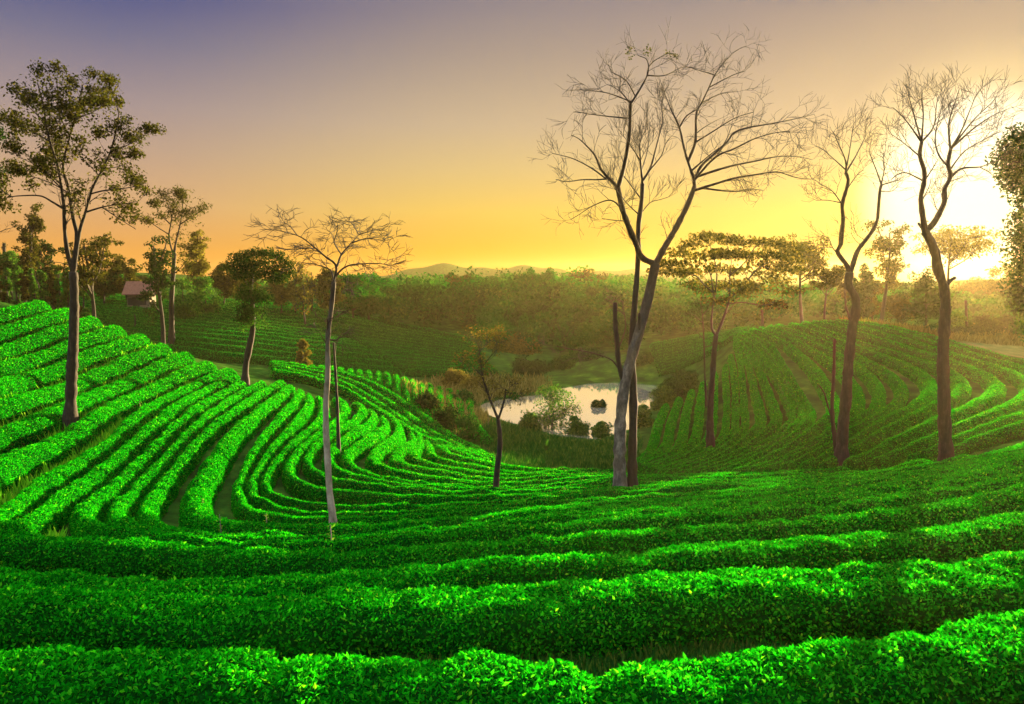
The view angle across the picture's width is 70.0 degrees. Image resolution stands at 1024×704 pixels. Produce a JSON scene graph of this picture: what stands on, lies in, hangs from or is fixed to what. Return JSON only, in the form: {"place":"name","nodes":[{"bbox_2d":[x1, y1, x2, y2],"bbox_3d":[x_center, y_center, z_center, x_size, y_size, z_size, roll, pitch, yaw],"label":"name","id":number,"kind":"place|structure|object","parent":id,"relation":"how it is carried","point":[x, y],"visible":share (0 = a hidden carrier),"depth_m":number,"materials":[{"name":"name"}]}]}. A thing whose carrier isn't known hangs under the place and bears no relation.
{"place":"outdoors","nodes":[
{"label":"outdoors","id":0,"kind":"place"},
{"bbox_2d":[0,263,1023,677],"bbox_3d":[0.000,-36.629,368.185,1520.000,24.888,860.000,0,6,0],"label":"ground","id":1,"kind":"structure","parent":0,"point":[600,369],"depth_m":83.68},
{"bbox_2d":[0,300,51,324],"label":"tea hedge","id":2,"kind":"object","parent":1,"relation":"on","point":[13,313],"visible":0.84,"depth_m":48.14,"materials":[{"name":"green plant"}]},
{"bbox_2d":[11,202,46,302],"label":"slim tree","id":3,"kind":"object","parent":1,"relation":"on","point":[27,257],"visible":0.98,"depth_m":93.73,"materials":[{"name":"green plant"}]},
{"bbox_2d":[0,307,68,345],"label":"tea hedge","id":4,"kind":"object","parent":1,"relation":"on","point":[14,331],"visible":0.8,"depth_m":46.85,"materials":[{"name":"green plant"}]},
{"bbox_2d":[28,239,64,299],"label":"round tree","id":5,"kind":"object","parent":1,"relation":"on","point":[51,252],"visible":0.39,"depth_m":99.18,"materials":[{"name":"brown plant"}]},
{"bbox_2d":[0,315,103,360],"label":"tea hedge","id":6,"kind":"object","parent":1,"relation":"on","point":[46,338],"visible":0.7,"depth_m":45.75,"materials":[{"name":"green plant"}]},
{"bbox_2d":[0,324,127,377],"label":"tea hedge","id":7,"kind":"object","parent":1,"relation":"on","point":[57,352],"visible":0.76,"depth_m":44.49,"materials":[{"name":"green plant"}]},
{"bbox_2d":[0,333,149,398],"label":"tea hedge","id":8,"kind":"object","parent":1,"relation":"on","point":[47,376],"visible":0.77,"depth_m":42.85,"materials":[{"name":"green plant"}]},
{"bbox_2d":[40,231,124,317],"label":"umbrella tree","id":9,"kind":"object","parent":1,"relation":"on","point":[84,273],"visible":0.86,"depth_m":71.09,"materials":[{"name":"green plant"}]},
{"bbox_2d":[0,57,166,431],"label":"tall leafy tree","id":10,"kind":"object","parent":1,"relation":"on","point":[70,409],"visible":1,"depth_m":31.67,"materials":[{"name":"green plant"}]},
{"bbox_2d":[0,343,172,425],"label":"tea hedge","id":11,"kind":"object","parent":1,"relation":"on","point":[14,405],"visible":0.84,"depth_m":41.47,"materials":[{"name":"green plant"}]},
{"bbox_2d":[0,351,195,454],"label":"tea hedge","id":12,"kind":"object","parent":1,"relation":"on","point":[25,431],"visible":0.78,"depth_m":36.25,"materials":[{"name":"green plant"}]},
{"bbox_2d":[0,311,210,537],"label":"path grass","id":13,"kind":"structure","parent":1,"relation":"on","point":[8,496],"depth_m":30.86,"materials":[{"name":"plant"}]},
{"bbox_2d":[0,360,217,496],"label":"tea hedge","id":14,"kind":"object","parent":1,"relation":"on","point":[21,462],"visible":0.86,"depth_m":30.96,"materials":[{"name":"green plant"}]},
{"bbox_2d":[0,367,238,521],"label":"tea hedge","id":15,"kind":"object","parent":1,"relation":"on","point":[39,491],"visible":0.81,"depth_m":27.58,"materials":[{"name":"green plant"}]},
{"bbox_2d":[0,375,240,536],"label":"tea hedge","id":16,"kind":"object","parent":1,"relation":"on","point":[55,510],"visible":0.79,"depth_m":25.48,"materials":[{"name":"green plant"}]},
{"bbox_2d":[107,254,142,300],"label":"round tree","id":17,"kind":"object","parent":1,"relation":"on","point":[128,272],"visible":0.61,"depth_m":110.99,"materials":[{"name":"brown plant"}]},
{"bbox_2d":[136,235,180,343],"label":"round tree","id":18,"kind":"object","parent":1,"relation":"on","point":[156,270],"visible":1,"depth_m":83.17,"materials":[{"name":"green plant"}]},
{"bbox_2d":[139,184,211,344],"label":"slender crowned tree","id":19,"kind":"object","parent":1,"relation":"on","point":[178,194],"visible":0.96,"depth_m":86.34,"materials":[{"name":"green plant"}]},
{"bbox_2d":[162,277,203,319],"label":"bushy tree","id":20,"kind":"object","parent":1,"relation":"on","point":[187,310],"visible":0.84,"depth_m":99.26,"materials":[{"name":"green plant"}]},
{"bbox_2d":[178,229,210,284],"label":"airy tree","id":21,"kind":"object","parent":1,"relation":"on","point":[202,266],"visible":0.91,"depth_m":103.44,"materials":[{"name":"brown plant"}]},
{"bbox_2d":[190,276,223,314],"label":"bushy tree","id":22,"kind":"object","parent":1,"relation":"on","point":[202,284],"visible":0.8,"depth_m":103.31,"materials":[{"name":"green plant"}]},
{"bbox_2d":[88,310,349,340],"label":"tea hedge","id":23,"kind":"object","parent":1,"relation":"on","point":[186,321],"visible":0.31,"depth_m":98.05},
{"bbox_2d":[82,312,360,344],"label":"tea hedge","id":24,"kind":"object","parent":1,"relation":"on","point":[214,328],"visible":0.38,"depth_m":96.32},
{"bbox_2d":[85,314,366,348],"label":"tea hedge","id":25,"kind":"object","parent":1,"relation":"on","point":[226,332],"visible":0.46,"depth_m":94.45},
{"bbox_2d":[208,262,244,303],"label":"bushy tree","id":26,"kind":"object","parent":1,"relation":"on","point":[226,284],"visible":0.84,"depth_m":110.89,"materials":[{"name":"brown plant"}]},
{"bbox_2d":[81,316,375,355],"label":"tea hedge","id":27,"kind":"object","parent":1,"relation":"on","point":[257,340],"visible":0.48,"depth_m":92.67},
{"bbox_2d":[99,322,383,360],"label":"tea hedge","id":28,"kind":"object","parent":1,"relation":"on","point":[259,345],"visible":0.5,"depth_m":90.70,"materials":[{"name":"plant"}]},
{"bbox_2d":[102,328,392,366],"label":"tea hedge","id":29,"kind":"object","parent":1,"relation":"on","point":[260,352],"visible":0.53,"depth_m":88.73,"materials":[{"name":"plant"}]},
{"bbox_2d":[219,246,296,386],"bbox_3d":[-17.666,-2.160,50.867,5.575,10.401,3.455,0,6,0],"label":"dense small tree","id":30,"kind":"object","parent":1,"relation":"on","point":[245,264],"visible":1,"depth_m":50.27,"materials":[{"name":"green plant"}]},
{"bbox_2d":[127,334,402,376],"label":"tea hedge","id":31,"kind":"object","parent":1,"relation":"on","point":[211,355],"visible":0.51,"depth_m":86.08,"materials":[{"name":"plant"}]},
{"bbox_2d":[0,643,608,703],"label":"tea hedge","id":32,"kind":"object","parent":1,"relation":"on","point":[65,674],"visible":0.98,"depth_m":7.14,"materials":[{"name":"green plant"}]},
{"bbox_2d":[242,204,413,523],"bbox_3d":[-5.069,0.727,21.756,4.659,10.445,3.735,0,6,0],"label":"flat topped bare tree","id":33,"kind":"object","parent":1,"relation":"on","point":[328,479],"visible":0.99,"depth_m":21.20,"materials":[{"name":"brown plant"}]},
{"bbox_2d":[314,267,346,309],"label":"rusty tree","id":34,"kind":"object","parent":1,"relation":"on","point":[326,285],"visible":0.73,"depth_m":110.79,"materials":[{"name":"brown plant"}]},
{"bbox_2d":[337,271,370,318],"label":"rusty tree","id":35,"kind":"object","parent":1,"relation":"on","point":[352,304],"visible":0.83,"depth_m":120.84,"materials":[{"name":"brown plant"}]},
{"bbox_2d":[355,273,387,319],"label":"bushy tree","id":36,"kind":"object","parent":1,"relation":"on","point":[370,301],"visible":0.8,"depth_m":126.53,"materials":[{"name":"green plant"}]},
{"bbox_2d":[269,368,488,460],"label":"tea hedge","id":37,"kind":"object","parent":1,"relation":"on","point":[310,380],"visible":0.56,"depth_m":58.58,"materials":[{"name":"green plant"}]},
{"bbox_2d":[271,365,490,460],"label":"tea hedge","id":38,"kind":"object","parent":1,"relation":"on","point":[372,399],"visible":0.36,"depth_m":58.84,"materials":[{"name":"green plant"}]},
{"bbox_2d":[269,360,493,456],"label":"tea hedge","id":39,"kind":"object","parent":1,"relation":"on","point":[427,420],"visible":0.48,"depth_m":61.51,"materials":[{"name":"green plant"}]},
{"bbox_2d":[270,362,494,461],"bbox_3d":[-8.240,4.470,54.535,7.315,5.706,27.776,-6,8,-44],"label":"tea hedge","id":40,"kind":"object","parent":1,"relation":"on","point":[410,417],"visible":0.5,"depth_m":60.22,"materials":[{"name":"green plant"}]},
{"bbox_2d":[401,368,552,435],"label":"bank grass","id":41,"kind":"structure","parent":1,"relation":"on","point":[483,415],"depth_m":76.56,"materials":[{"name":"plant"}]},
{"bbox_2d":[451,324,531,487],"bbox_3d":[-0.924,2.778,31.654,3.562,8.059,3.220,0,6,0],"label":"forked sapling","id":42,"kind":"object","parent":1,"relation":"on","point":[496,478],"visible":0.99,"depth_m":31.22,"materials":[{"name":"brown plant"}]},
{"bbox_2d":[387,430,606,481],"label":"tea hedge","id":43,"kind":"object","parent":1,"relation":"on","point":[398,458],"visible":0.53,"depth_m":35.33,"materials":[{"name":"green plant"}]},
{"bbox_2d":[408,434,612,477],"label":"tea hedge","id":44,"kind":"object","parent":1,"relation":"on","point":[416,455],"visible":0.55,"depth_m":36.98,"materials":[{"name":"green plant"}]},
{"bbox_2d":[479,331,541,354],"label":"brown bush","id":45,"kind":"object","parent":1,"relation":"on","point":[518,347],"visible":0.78,"depth_m":110.17,"materials":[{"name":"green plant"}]},
{"bbox_2d":[0,265,1021,352],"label":"wood","id":46,"kind":"object","parent":1,"relation":"on","point":[580,313],"visible":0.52,"depth_m":141.50,"materials":[{"name":"green plant"}]},
{"bbox_2d":[0,549,1023,662],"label":"tea hedge","id":47,"kind":"object","parent":1,"relation":"on","point":[875,600],"visible":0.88,"depth_m":9.07,"materials":[{"name":"green plant"}]},
{"bbox_2d":[0,481,1023,579],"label":"tea hedge","id":48,"kind":"object","parent":1,"relation":"on","point":[129,556],"visible":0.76,"depth_m":13.41,"materials":[{"name":"green plant"}]},
{"bbox_2d":[0,510,1023,597],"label":"tea hedge","id":49,"kind":"object","parent":1,"relation":"on","point":[979,538],"visible":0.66,"depth_m":11.12,"materials":[{"name":"green plant"}]},
{"bbox_2d":[432,442,613,472],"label":"tea hedge","id":50,"kind":"object","parent":1,"relation":"on","point":[441,451],"visible":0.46,"depth_m":39.63,"materials":[{"name":"green plant"}]},
{"bbox_2d":[421,433,626,474],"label":"tea hedge","id":51,"kind":"object","parent":1,"relation":"on","point":[430,455],"visible":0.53,"depth_m":38.75,"materials":[{"name":"green plant"}]},
{"bbox_2d":[68,381,1023,552],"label":"tea hedge","id":52,"kind":"object","parent":1,"relation":"on","point":[88,517],"visible":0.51,"depth_m":15.25,"materials":[{"name":"green plant"}]},
{"bbox_2d":[365,419,732,486],"bbox_3d":[-2.965,5.847,39.055,25.939,2.725,12.657,5,8,42],"label":"tea hedge","id":53,"kind":"object","parent":1,"relation":"on","point":[378,456],"visible":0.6,"depth_m":33.98,"materials":[{"name":"green plant"}]},
{"bbox_2d":[521,383,582,429],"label":"leafy bush","id":54,"kind":"object","parent":1,"relation":"on","point":[545,420],"visible":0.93,"depth_m":60.69,"materials":[{"name":"green plant"}]},
{"bbox_2d":[466,416,642,469],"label":"meadow grass","id":55,"kind":"structure","parent":1,"relation":"on","point":[586,455],"depth_m":49.29,"materials":[{"name":"plant"}]},
{"bbox_2d":[104,380,1023,543],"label":"tea hedge","id":56,"kind":"object","parent":1,"relation":"on","point":[122,510],"visible":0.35,"depth_m":17.07,"materials":[{"name":"green plant"}]},
{"bbox_2d":[135,379,1023,538],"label":"tea hedge","id":57,"kind":"object","parent":1,"relation":"on","point":[157,500],"visible":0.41,"depth_m":23.50,"materials":[{"name":"green plant"}]},
{"bbox_2d":[369,630,801,680],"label":"hedge weeds","id":58,"kind":"object","parent":1,"relation":"on","point":[655,654],"visible":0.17,"depth_m":8.75,"materials":[{"name":"plant"}]},
{"bbox_2d":[339,416,850,489],"bbox_3d":[-1.286,5.695,36.745,31.238,2.598,14.559,5,7,37],"label":"tea hedge","id":59,"kind":"object","parent":1,"relation":"on","point":[355,453],"visible":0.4,"depth_m":33.57,"materials":[{"name":"green plant"}]},
{"bbox_2d":[178,384,1023,536],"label":"tea hedge","id":60,"kind":"object","parent":1,"relation":"on","point":[207,482],"visible":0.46,"depth_m":21.08,"materials":[{"name":"green plant"}]},
{"bbox_2d":[230,388,1023,524],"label":"tea hedge","id":61,"kind":"object","parent":1,"relation":"on","point":[242,509],"visible":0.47,"depth_m":23.34,"materials":[{"name":"green plant"}]},
{"bbox_2d":[321,409,932,491],"bbox_3d":[-1.094,5.430,36.399,36.743,2.789,16.394,5,7,38],"label":"tea hedge","id":62,"kind":"object","parent":1,"relation":"on","point":[360,431],"visible":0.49,"depth_m":32.28,"materials":[{"name":"green plant"}]},
{"bbox_2d":[245,392,1023,517],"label":"tea hedge","id":63,"kind":"object","parent":1,"relation":"on","point":[303,418],"visible":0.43,"depth_m":25.82,"materials":[{"name":"green plant"}]},
{"bbox_2d":[259,395,1023,512],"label":"tea hedge","id":64,"kind":"object","parent":1,"relation":"on","point":[271,476],"visible":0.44,"depth_m":27.77,"materials":[{"name":"green plant"}]},
{"bbox_2d":[594,76,692,486],"bbox_3d":[5.225,-2.254,29.159,3.559,17.484,5.390,2,6,18],"label":"bare tree","id":65,"kind":"object","parent":1,"relation":"on","point":[632,468],"visible":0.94,"depth_m":29.41,"materials":[{"name":"brown plant"}]},
{"bbox_2d":[281,397,1023,506],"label":"tea hedge","id":66,"kind":"object","parent":1,"relation":"on","point":[296,487],"visible":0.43,"depth_m":28.71,"materials":[{"name":"green plant"}]},
{"bbox_2d":[636,403,669,460],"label":"tea hedge","id":67,"kind":"object","parent":1,"relation":"on","point":[655,435],"visible":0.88,"depth_m":53.22,"materials":[{"name":"green plant"}]},
{"bbox_2d":[302,402,1017,496],"bbox_3d":[-0.994,5.033,36.251,42.192,3.815,18.219,5,8,39],"label":"tea hedge","id":68,"kind":"object","parent":1,"relation":"on","point":[313,475],"visible":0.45,"depth_m":30.51,"materials":[{"name":"green plant"}]},
{"bbox_2d":[637,396,682,463],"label":"tea hedge","id":69,"kind":"object","parent":1,"relation":"on","point":[668,436],"visible":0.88,"depth_m":52.25,"materials":[{"name":"green plant"}]},
{"bbox_2d":[637,389,695,473],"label":"tea hedge","id":70,"kind":"object","parent":1,"relation":"on","point":[682,435],"visible":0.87,"depth_m":50.39,"materials":[{"name":"green plant"}]},
{"bbox_2d":[639,381,706,473],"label":"tea hedge","id":71,"kind":"object","parent":1,"relation":"on","point":[697,431],"visible":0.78,"depth_m":50.88,"materials":[{"name":"green plant"}]},
{"bbox_2d":[641,371,718,474],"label":"tea hedge","id":72,"kind":"object","parent":1,"relation":"on","point":[699,447],"visible":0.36,"depth_m":43.68,"materials":[{"name":"green plant"}]},
{"bbox_2d":[528,18,833,486],"bbox_3d":[7.337,-3.363,29.623,13.230,19.636,5.801,-1,6,-9],"label":"bare tree","id":73,"kind":"object","parent":1,"relation":"on","point":[625,372],"visible":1,"depth_m":29.30,"materials":[{"name":"brown plant"}]},
{"bbox_2d":[645,364,730,473],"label":"tea hedge","id":74,"kind":"object","parent":1,"relation":"on","point":[725,424],"visible":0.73,"depth_m":53.86,"materials":[{"name":"green plant"}]},
{"bbox_2d":[650,354,739,474],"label":"tea hedge","id":75,"kind":"object","parent":1,"relation":"on","point":[735,412],"visible":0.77,"depth_m":53.23,"materials":[{"name":"green plant"}]},
{"bbox_2d":[657,342,749,474],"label":"tea hedge","id":76,"kind":"object","parent":1,"relation":"on","point":[744,426],"visible":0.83,"depth_m":50.39,"materials":[{"name":"green plant"}]},
{"bbox_2d":[665,339,766,474],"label":"tea hedge","id":77,"kind":"object","parent":1,"relation":"on","point":[760,423],"visible":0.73,"depth_m":49.03,"materials":[{"name":"green plant"}]},
{"bbox_2d":[677,336,782,473],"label":"tea hedge","id":78,"kind":"object","parent":1,"relation":"on","point":[773,426],"visible":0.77,"depth_m":49.41,"materials":[{"name":"green plant"}]},
{"bbox_2d":[646,229,814,447],"bbox_3d":[12.718,-0.374,42.508,10.828,13.509,8.481,0,6,0],"label":"umbrella tree","id":79,"kind":"object","parent":1,"relation":"on","point":[720,253],"visible":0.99,"depth_m":41.23,"materials":[{"name":"green plant"}]},
{"bbox_2d":[685,333,795,472],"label":"tea hedge","id":80,"kind":"object","parent":1,"relation":"on","point":[788,406],"visible":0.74,"depth_m":52.21,"materials":[{"name":"green plant"}]},
{"bbox_2d":[700,331,806,472],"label":"tea hedge","id":81,"kind":"object","parent":1,"relation":"on","point":[800,411],"visible":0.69,"depth_m":51.13,"materials":[{"name":"green plant"}]},
{"bbox_2d":[717,331,816,472],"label":"tea hedge","id":82,"kind":"object","parent":1,"relation":"on","point":[809,421],"visible":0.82,"depth_m":45.97,"materials":[{"name":"green plant"}]},
{"bbox_2d":[731,327,839,473],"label":"tea hedge","id":83,"kind":"object","parent":1,"relation":"on","point":[813,371],"visible":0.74,"depth_m":52.92,"materials":[{"name":"green plant"}]},
{"bbox_2d":[762,233,833,323],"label":"ridge umbrella tree","id":84,"kind":"object","parent":1,"relation":"on","point":[817,260],"visible":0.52,"depth_m":84.47,"materials":[{"name":"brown plant"}]},
{"bbox_2d":[748,326,865,472],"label":"tea hedge","id":85,"kind":"object","parent":1,"relation":"on","point":[858,396],"visible":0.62,"depth_m":52.42,"materials":[{"name":"green plant"}]},
{"bbox_2d":[595,608,1023,703],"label":"tea hedge","id":86,"kind":"object","parent":1,"relation":"on","point":[979,659],"visible":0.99,"depth_m":6.92,"materials":[{"name":"green plant"}]},
{"bbox_2d":[763,324,886,472],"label":"tea hedge","id":87,"kind":"object","parent":1,"relation":"on","point":[871,382],"visible":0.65,"depth_m":51.82,"materials":[{"name":"green plant"}]},
{"bbox_2d":[805,262,846,319],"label":"tree","id":88,"kind":"object","parent":1,"relation":"on","point":[834,273],"visible":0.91,"depth_m":85.24,"materials":[{"name":"brown plant"}]},
{"bbox_2d":[774,323,909,470],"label":"tea hedge","id":89,"kind":"object","parent":1,"relation":"on","point":[897,385],"visible":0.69,"depth_m":49.68,"materials":[{"name":"green plant"}]},
{"bbox_2d":[792,97,918,467],"bbox_3d":[15.918,-2.754,34.441,6.439,17.423,4.212,-1,6,-13],"label":"bare tree","id":90,"kind":"object","parent":1,"relation":"on","point":[841,453],"visible":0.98,"depth_m":34.63,"materials":[{"name":"brown plant"}]},
{"bbox_2d":[788,322,937,470],"bbox_3d":[27.122,1.535,56.445,10.570,4.775,50.150,2,6,20],"label":"tea hedge","id":91,"kind":"object","parent":1,"relation":"on","point":[924,382],"visible":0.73,"depth_m":53.24,"materials":[{"name":"green plant"}]},
{"bbox_2d":[847,263,879,319],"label":"ragged tree","id":92,"kind":"object","parent":1,"relation":"on","point":[865,281],"visible":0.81,"depth_m":98.88,"materials":[{"name":"brown plant"}]},
{"bbox_2d":[801,320,971,469],"bbox_3d":[28.623,1.459,55.539,11.870,4.871,49.728,2,6,20],"label":"tea hedge","id":93,"kind":"object","parent":1,"relation":"on","point":[961,390],"visible":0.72,"depth_m":46.22,"materials":[{"name":"green plant"}]},
{"bbox_2d":[862,218,912,321],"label":"tall ridge tree","id":94,"kind":"object","parent":1,"relation":"on","point":[889,266],"visible":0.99,"depth_m":90.74,"materials":[{"name":"green plant"}]},
{"bbox_2d":[881,293,915,324],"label":"ragged tree","id":95,"kind":"object","parent":1,"relation":"on","point":[894,304],"visible":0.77,"depth_m":99.35,"materials":[{"name":"brown plant"}]},
{"bbox_2d":[811,320,1006,471],"bbox_3d":[30.238,1.385,55.033,13.226,4.706,50.126,2,6,20],"label":"tea hedge","id":96,"kind":"object","parent":1,"relation":"on","point":[993,395],"visible":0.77,"depth_m":46.14,"materials":[{"name":"green plant"}]},
{"bbox_2d":[821,319,1023,470],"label":"tea hedge","id":97,"kind":"object","parent":1,"relation":"on","point":[897,457],"visible":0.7,"depth_m":42.16,"materials":[{"name":"green plant"}]},
{"bbox_2d":[896,266,958,326],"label":"conical tree","id":98,"kind":"object","parent":1,"relation":"on","point":[923,282],"visible":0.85,"depth_m":97.18,"materials":[{"name":"green plant"}]},
{"bbox_2d":[835,318,1023,463],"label":"tea hedge","id":99,"kind":"object","parent":1,"relation":"on","point":[931,453],"visible":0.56,"depth_m":38.59,"materials":[{"name":"green plant"}]},
{"bbox_2d":[859,321,1023,462],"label":"tea hedge","id":100,"kind":"object","parent":1,"relation":"on","point":[1010,432],"visible":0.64,"depth_m":34.42,"materials":[{"name":"green plant"}]},
{"bbox_2d":[865,63,1023,461],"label":"bare tree","id":101,"kind":"object","parent":1,"relation":"on","point":[945,441],"visible":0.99,"depth_m":29.88,"materials":[{"name":"brown plant"}]},
{"bbox_2d":[908,221,1007,287],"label":"domed tree","id":102,"kind":"object","parent":1,"relation":"on","point":[956,248],"visible":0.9,"depth_m":116.38,"materials":[{"name":"green plant"}]},
{"bbox_2d":[984,122,1023,346],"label":"dense edge tree","id":103,"kind":"object","parent":1,"relation":"on","point":[1013,175],"visible":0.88,"depth_m":43.45,"materials":[{"name":"green plant"}]},
{"bbox_2d":[0,0,1023,282],"label":"sky","id":104,"kind":"structure","parent":0,"point":[431,114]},
{"bbox_2d":[478,383,658,438],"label":"pond","id":105,"kind":"structure","parent":0,"point":[586,395],"depth_m":71.77,"materials":[{"name":"beige liquid"}]},
{"bbox_2d":[838,314,1023,346],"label":"dry grass","id":106,"kind":"structure","parent":0,"point":[1007,339],"depth_m":79.83,"materials":[{"name":"plant"}]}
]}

